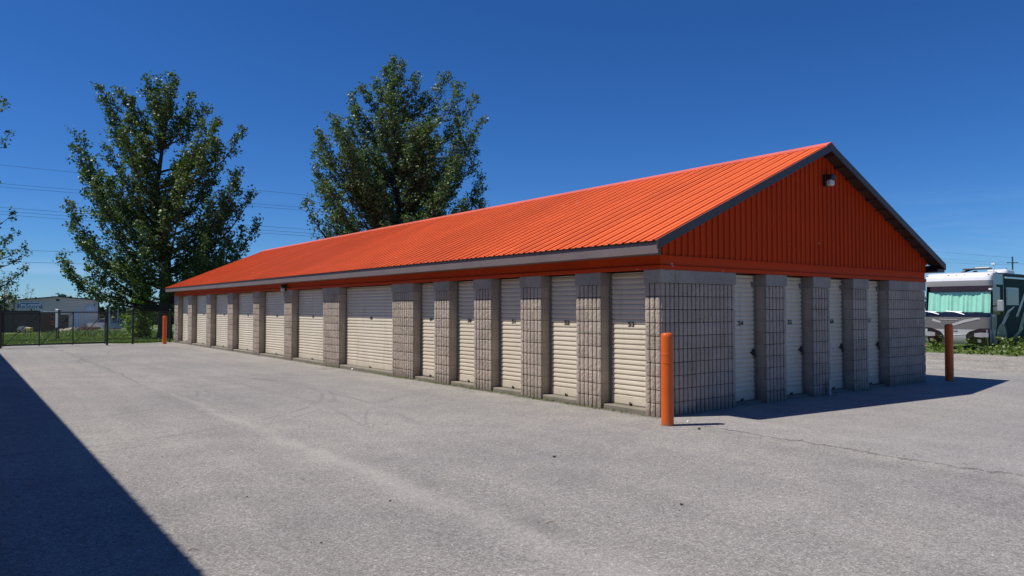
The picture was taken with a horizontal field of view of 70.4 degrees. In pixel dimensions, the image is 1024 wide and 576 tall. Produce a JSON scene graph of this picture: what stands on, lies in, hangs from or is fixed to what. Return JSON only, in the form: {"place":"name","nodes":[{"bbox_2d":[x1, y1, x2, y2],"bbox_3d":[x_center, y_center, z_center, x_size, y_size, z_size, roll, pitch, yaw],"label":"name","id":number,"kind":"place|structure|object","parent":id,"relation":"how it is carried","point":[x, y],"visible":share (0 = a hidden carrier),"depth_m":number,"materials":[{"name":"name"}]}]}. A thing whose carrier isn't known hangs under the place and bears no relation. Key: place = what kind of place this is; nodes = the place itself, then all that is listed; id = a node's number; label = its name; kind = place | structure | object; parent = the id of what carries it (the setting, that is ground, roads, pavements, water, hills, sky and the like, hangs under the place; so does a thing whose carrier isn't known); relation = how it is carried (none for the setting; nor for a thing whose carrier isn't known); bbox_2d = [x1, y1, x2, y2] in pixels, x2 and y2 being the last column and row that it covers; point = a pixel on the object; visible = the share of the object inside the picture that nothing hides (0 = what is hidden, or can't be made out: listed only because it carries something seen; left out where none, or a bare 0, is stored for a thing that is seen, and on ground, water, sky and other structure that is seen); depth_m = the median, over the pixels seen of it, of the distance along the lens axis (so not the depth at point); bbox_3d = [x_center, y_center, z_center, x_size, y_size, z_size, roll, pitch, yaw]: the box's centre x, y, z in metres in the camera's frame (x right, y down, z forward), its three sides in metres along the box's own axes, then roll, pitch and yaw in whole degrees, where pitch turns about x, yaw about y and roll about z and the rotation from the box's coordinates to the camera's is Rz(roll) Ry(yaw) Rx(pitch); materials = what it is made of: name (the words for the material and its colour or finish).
{"place":"outdoors","nodes":[
{"label":"outdoors","id":0,"kind":"place"},
{"bbox_2d":[9,295,98,329],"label":"shop building","id":1,"kind":"structure","parent":0,"point":[60,303],"depth_m":112.46,"materials":[{"name":"beige metal"}]},
{"bbox_2d":[45,304,69,329],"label":"overhead door","id":2,"kind":"structure","parent":1,"relation":"in","point":[48,307],"depth_m":112.01,"materials":[{"name":"white metal"}]},
{"bbox_2d":[74,310,79,326],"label":"entry door","id":3,"kind":"structure","parent":1,"relation":"in","point":[76,317],"depth_m":113.18,"materials":[{"name":"white metal"}]},
{"bbox_2d":[2,332,171,344],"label":"grass","id":4,"kind":"structure","parent":0,"point":[21,339],"depth_m":41.03,"materials":[{"name":"green plant"}]},
{"bbox_2d":[0,342,1023,575],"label":"asphalt yard","id":5,"kind":"structure","parent":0,"point":[82,493],"depth_m":7.05,"materials":[{"name":"grey asphalt"}]},
{"bbox_2d":[0,304,170,348],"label":"chain link fence","id":6,"kind":"object","parent":5,"relation":"on","point":[107,319],"visible":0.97,"depth_m":33.28,"materials":[{"name":"black metal"}]},
{"bbox_2d":[2,312,105,346],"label":"sliding gate","id":7,"kind":"structure","parent":6,"relation":"attached to","point":[72,343],"depth_m":31.05,"materials":[{"name":"black metal"}]},
{"bbox_2d":[162,316,166,343],"bbox_3d":[-16.055,1.954,33.543,0.216,1.330,0.216,1,-2,-37],"label":"bollard","id":8,"kind":"object","parent":5,"relation":"on","point":[164,338],"visible":0.88,"depth_m":33.48,"materials":[{"name":"metal"}]},
{"bbox_2d":[306,362,651,417],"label":"wall weeds","id":9,"kind":"object","parent":5,"relation":"on","point":[401,377],"depth_m":14.19,"materials":[{"name":"green plant"}]},
{"bbox_2d":[165,142,945,417],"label":"storage building","id":10,"kind":"structure","parent":5,"relation":"on","point":[784,275],"depth_m":14.11,"materials":[{"name":"concrete"}]},
{"bbox_2d":[182,296,188,341],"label":"roller door","id":11,"kind":"structure","parent":10,"relation":"in","point":[185,298],"depth_m":34.75,"materials":[{"name":"beige paint"}]},
{"bbox_2d":[196,295,206,343],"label":"roller door","id":12,"kind":"structure","parent":10,"relation":"in","point":[201,313],"depth_m":32.43,"materials":[{"name":"beige paint"}]},
{"bbox_2d":[215,294,227,346],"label":"roller door","id":13,"kind":"structure","parent":10,"relation":"in","point":[221,300],"depth_m":29.94,"materials":[{"name":"beige paint"}]},
{"bbox_2d":[238,293,253,350],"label":"roller door","id":14,"kind":"structure","parent":10,"relation":"in","point":[245,314],"depth_m":27.43,"materials":[{"name":"beige paint"}]},
{"bbox_2d":[265,291,286,354],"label":"roller door","id":15,"kind":"structure","parent":10,"relation":"in","point":[274,301],"depth_m":24.91,"materials":[{"name":"beige paint"}]},
{"bbox_2d":[298,289,322,360],"bbox_3d":[-6.084,1.119,22.189,0.073,2.142,2.476,1,-2,-37],"label":"roller door","id":16,"kind":"structure","parent":10,"relation":"in","point":[310,302],"depth_m":22.36,"materials":[{"name":"beige paint"}]},
{"bbox_2d":[346,285,395,370],"bbox_3d":[-3.707,1.031,19.073,0.073,2.142,3.096,1,-2,-37],"label":"roller door","id":17,"kind":"structure","parent":10,"relation":"in","point":[369,317],"depth_m":19.15,"materials":[{"name":"beige paint"}]},
{"bbox_2d":[421,283,434,376],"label":"roller door","id":18,"kind":"structure","parent":10,"relation":"in","point":[427,293],"depth_m":16.79,"materials":[{"name":"beige paint"}]},
{"bbox_2d":[457,281,478,382],"bbox_3d":[-0.905,0.928,15.401,0.073,2.142,0.936,1,-2,-37],"label":"roller door","id":19,"kind":"structure","parent":10,"relation":"in","point":[465,291],"depth_m":15.53,"materials":[{"name":"beige paint"}]},
{"bbox_2d":[499,279,521,389],"bbox_3d":[0.035,0.893,14.169,0.073,2.142,0.936,1,-2,-37],"label":"roller door","id":20,"kind":"structure","parent":10,"relation":"in","point":[510,298],"depth_m":14.28,"materials":[{"name":"beige paint"}]},
{"bbox_2d":[550,276,576,397],"bbox_3d":[0.978,0.858,12.933,0.073,2.142,0.926,1,-2,-37],"label":"roller door","id":21,"kind":"structure","parent":10,"relation":"in","point":[563,357],"depth_m":13.02,"materials":[{"name":"beige paint"}]},
{"bbox_2d":[610,272,646,407],"bbox_3d":[1.921,0.823,11.697,0.073,2.142,0.956,1,-2,-37],"label":"roller door","id":22,"kind":"structure","parent":10,"relation":"in","point":[628,375],"depth_m":11.77,"materials":[{"name":"beige paint"}]},
{"bbox_2d":[734,275,756,401],"bbox_3d":[3.944,0.862,12.496,0.866,2.175,0.078,1,-2,-37],"label":"roller door","id":23,"kind":"structure","parent":10,"relation":"in","point":[745,295],"depth_m":12.59,"materials":[{"name":"beige paint"}]},
{"bbox_2d":[785,277,803,394],"bbox_3d":[5.140,0.888,13.408,0.876,2.175,0.078,1,-2,-37],"label":"roller door","id":24,"kind":"structure","parent":10,"relation":"in","point":[794,289],"depth_m":13.52,"materials":[{"name":"beige paint"}]},
{"bbox_2d":[828,279,843,389],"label":"roller door","id":25,"kind":"structure","parent":10,"relation":"in","point":[836,341],"depth_m":14.43,"materials":[{"name":"beige paint"}]},
{"bbox_2d":[866,281,879,384],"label":"roller door","id":26,"kind":"structure","parent":10,"relation":"in","point":[873,291],"depth_m":15.34,"materials":[{"name":"beige paint"}]},
{"bbox_2d":[660,333,674,426],"bbox_3d":[2.185,1.296,10.212,0.216,1.330,0.216,1,-2,-37],"label":"bollard","id":27,"kind":"object","parent":5,"relation":"on","point":[667,387],"visible":0.97,"depth_m":10.14,"materials":[{"name":"plastic"}]},
{"bbox_2d":[944,324,953,380],"bbox_3d":[9.911,1.477,16.454,0.216,1.320,0.216,1,-2,-37],"label":"bollard","id":28,"kind":"object","parent":5,"relation":"on","point":[949,352],"visible":0.96,"depth_m":16.39,"materials":[{"name":"metal"}]},
{"bbox_2d":[0,0,1023,309],"label":"sky","id":29,"kind":"structure","parent":0,"point":[924,98],"materials":[{"name":"blue"}]},
{"bbox_2d":[2,310,1023,355],"bbox_3d":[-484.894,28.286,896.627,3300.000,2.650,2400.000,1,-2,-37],"label":"lawn","id":30,"kind":"structure","parent":0,"point":[929,349],"depth_m":32.62,"materials":[{"name":"green plant"}]},
{"bbox_2d":[0,276,21,310],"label":"thin tree","id":31,"kind":"object","parent":30,"relation":"on","point":[5,296],"visible":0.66,"depth_m":92.40,"materials":[{"name":"green plant"}]},
{"bbox_2d":[0,96,32,291],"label":"poplar tree","id":32,"kind":"object","parent":30,"relation":"on","point":[2,253],"visible":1,"depth_m":40.46,"materials":[{"name":"green plant"}]},
{"bbox_2d":[17,326,26,332],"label":"lawn tractor","id":33,"kind":"object","parent":30,"relation":"on","point":[19,328],"visible":0.77,"depth_m":79.01,"materials":[{"name":"silver metal"}]},
{"bbox_2d":[2,309,42,332],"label":"board fence","id":34,"kind":"object","parent":30,"relation":"on","point":[18,317],"visible":0.75,"depth_m":83.91,"materials":[{"name":"brown wood"}]},
{"bbox_2d":[26,327,32,332],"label":"garden cart","id":35,"kind":"object","parent":30,"relation":"on","point":[28,330],"visible":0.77,"depth_m":79.02,"materials":[{"name":"yellow plastic"}]},
{"bbox_2d":[40,309,55,332],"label":"container","id":36,"kind":"object","parent":30,"relation":"on","point":[50,322],"visible":0.79,"depth_m":82.91,"materials":[{"name":"red metal"}]},
{"bbox_2d":[55,309,59,338],"bbox_3d":[-28.169,2.321,45.002,0.260,1.996,0.100,0,-2,0],"label":"post sign","id":37,"kind":"object","parent":30,"relation":"on","point":[57,319],"visible":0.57,"depth_m":44.97,"materials":[{"name":"white metal"}]},
{"bbox_2d":[4,328,173,337],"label":"weeds","id":38,"kind":"object","parent":30,"relation":"on","point":[118,332],"visible":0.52,"depth_m":56.58,"materials":[{"name":"green plant"}]},
{"bbox_2d":[99,307,114,320],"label":"broadleaf tree","id":39,"kind":"object","parent":30,"relation":"on","point":[101,309],"visible":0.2,"depth_m":164.15,"materials":[{"name":"green plant"}]},
{"bbox_2d":[108,293,112,330],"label":"light pole","id":40,"kind":"object","parent":30,"relation":"on","point":[109,316],"visible":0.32,"depth_m":89.87,"materials":[{"name":"metal"}]},
{"bbox_2d":[112,306,129,318],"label":"broadleaf tree","id":41,"kind":"object","parent":30,"relation":"on","point":[122,309],"visible":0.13,"depth_m":173.79,"materials":[{"name":"green plant"}]},
{"bbox_2d":[118,280,157,337],"bbox_3d":[-24.095,1.355,46.867,2.389,4.201,2.247,1,-2,-37],"label":"bushy tree","id":42,"kind":"object","parent":30,"relation":"on","point":[142,322],"visible":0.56,"depth_m":46.63,"materials":[{"name":"green plant"}]},
{"bbox_2d":[52,70,263,339],"bbox_3d":[-20.574,-4.845,43.010,10.556,16.369,9.892,1,-2,-37],"label":"poplar tree","id":43,"kind":"object","parent":30,"relation":"on","point":[158,232],"visible":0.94,"depth_m":42.37,"materials":[{"name":"green plant"}]},
{"bbox_2d":[152,312,173,324],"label":"broadleaf tree","id":44,"kind":"object","parent":30,"relation":"on","point":[157,318],"visible":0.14,"depth_m":168.59,"materials":[{"name":"green plant"}]},
{"bbox_2d":[172,252,205,316],"bbox_3d":[-22.440,0.269,52.152,4.819,6.779,4.328,1,-2,-37],"label":"round tree","id":45,"kind":"object","parent":30,"relation":"on","point":[180,281],"depth_m":51.83,"materials":[{"name":"green plant"}]},
{"bbox_2d":[299,53,489,239],"bbox_3d":[-7.332,-5.807,46.104,12.366,18.466,9.354,0,-2,-1],"label":"poplar tree","id":46,"kind":"object","parent":30,"relation":"on","point":[372,199],"visible":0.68,"depth_m":45.09,"materials":[{"name":"green plant"}]},
{"bbox_2d":[0,292,925,316],"bbox_3d":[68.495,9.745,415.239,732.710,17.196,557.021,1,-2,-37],"label":"distant wood","id":47,"kind":"object","parent":30,"relation":"on","point":[10,294],"visible":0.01,"depth_m":350.61,"materials":[{"name":"green plant"}]},
{"bbox_2d":[924,263,1023,347],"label":"motorhome","id":48,"kind":"object","parent":30,"relation":"on","point":[982,308],"visible":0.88,"depth_m":29.50,"materials":[{"name":"white metal"}]},
{"bbox_2d":[992,287,999,314],"bbox_3d":[19.256,0.506,28.845,0.730,1.100,0.006,1,-2,-37],"label":"cab window","id":49,"kind":"structure","parent":48,"relation":"in","point":[996,290],"depth_m":28.81,"materials":[{"name":"glass"}]},
{"bbox_2d":[1006,287,1018,304],"bbox_3d":[20.599,0.344,29.860,1.370,0.720,0.014,1,-2,-37],"label":"side window","id":50,"kind":"structure","parent":48,"relation":"in","point":[1012,294],"depth_m":29.84,"materials":[{"name":"blue glass"}]},
{"bbox_2d":[925,332,1023,355],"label":"tall weeds","id":51,"kind":"object","parent":30,"relation":"on","point":[1010,349],"visible":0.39,"depth_m":26.89,"materials":[{"name":"green plant"}]},
{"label":"transmission pole","id":52,"kind":"object","parent":30,"relation":"on","visible":0},
{"bbox_2d":[0,214,315,236],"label":"power line","id":53,"kind":"object","parent":52,"relation":"attached to","point":[109,222],"visible":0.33,"depth_m":105.31,"materials":[{"name":"metal"}]},
{"bbox_2d":[5,211,314,233],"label":"power line","id":54,"kind":"object","parent":52,"relation":"attached to","point":[88,217],"visible":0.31,"depth_m":105.32,"materials":[{"name":"metal"}]},
{"bbox_2d":[5,187,323,211],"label":"power line","id":55,"kind":"object","parent":52,"relation":"attached to","point":[185,201],"visible":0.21,"depth_m":105.41,"materials":[{"name":"metal"}]},
{"bbox_2d":[1,207,327,230],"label":"power line","id":56,"kind":"object","parent":52,"relation":"attached to","point":[193,221],"visible":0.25,"depth_m":105.32,"materials":[{"name":"metal"}]},
{"bbox_2d":[0,183,347,210],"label":"power line","id":57,"kind":"object","parent":52,"relation":"attached to","point":[136,194],"visible":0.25,"depth_m":105.41,"materials":[{"name":"metal"}]},
{"bbox_2d":[5,165,451,208],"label":"power line","id":58,"kind":"object","parent":52,"relation":"attached to","point":[216,186],"visible":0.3,"depth_m":105.45,"materials":[{"name":"metal"}]},
{"bbox_2d":[925,352,1023,371],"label":"gravel strip","id":59,"kind":"object","parent":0,"point":[982,362],"visible":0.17,"depth_m":22.11,"materials":[{"name":"grey gravel"}]},
{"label":"street","id":60,"kind":"structure","parent":0,"visible":0},
{"bbox_2d":[87,318,120,328],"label":"pickup truck","id":61,"kind":"object","parent":60,"relation":"on","point":[100,322],"visible":0.37,"depth_m":111.92,"materials":[{"name":"paint"}]},
{"bbox_2d":[103,318,128,328],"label":"minivan","id":62,"kind":"object","parent":60,"relation":"on","point":[114,324],"visible":0.3,"depth_m":107.93,"materials":[{"name":"paint"}]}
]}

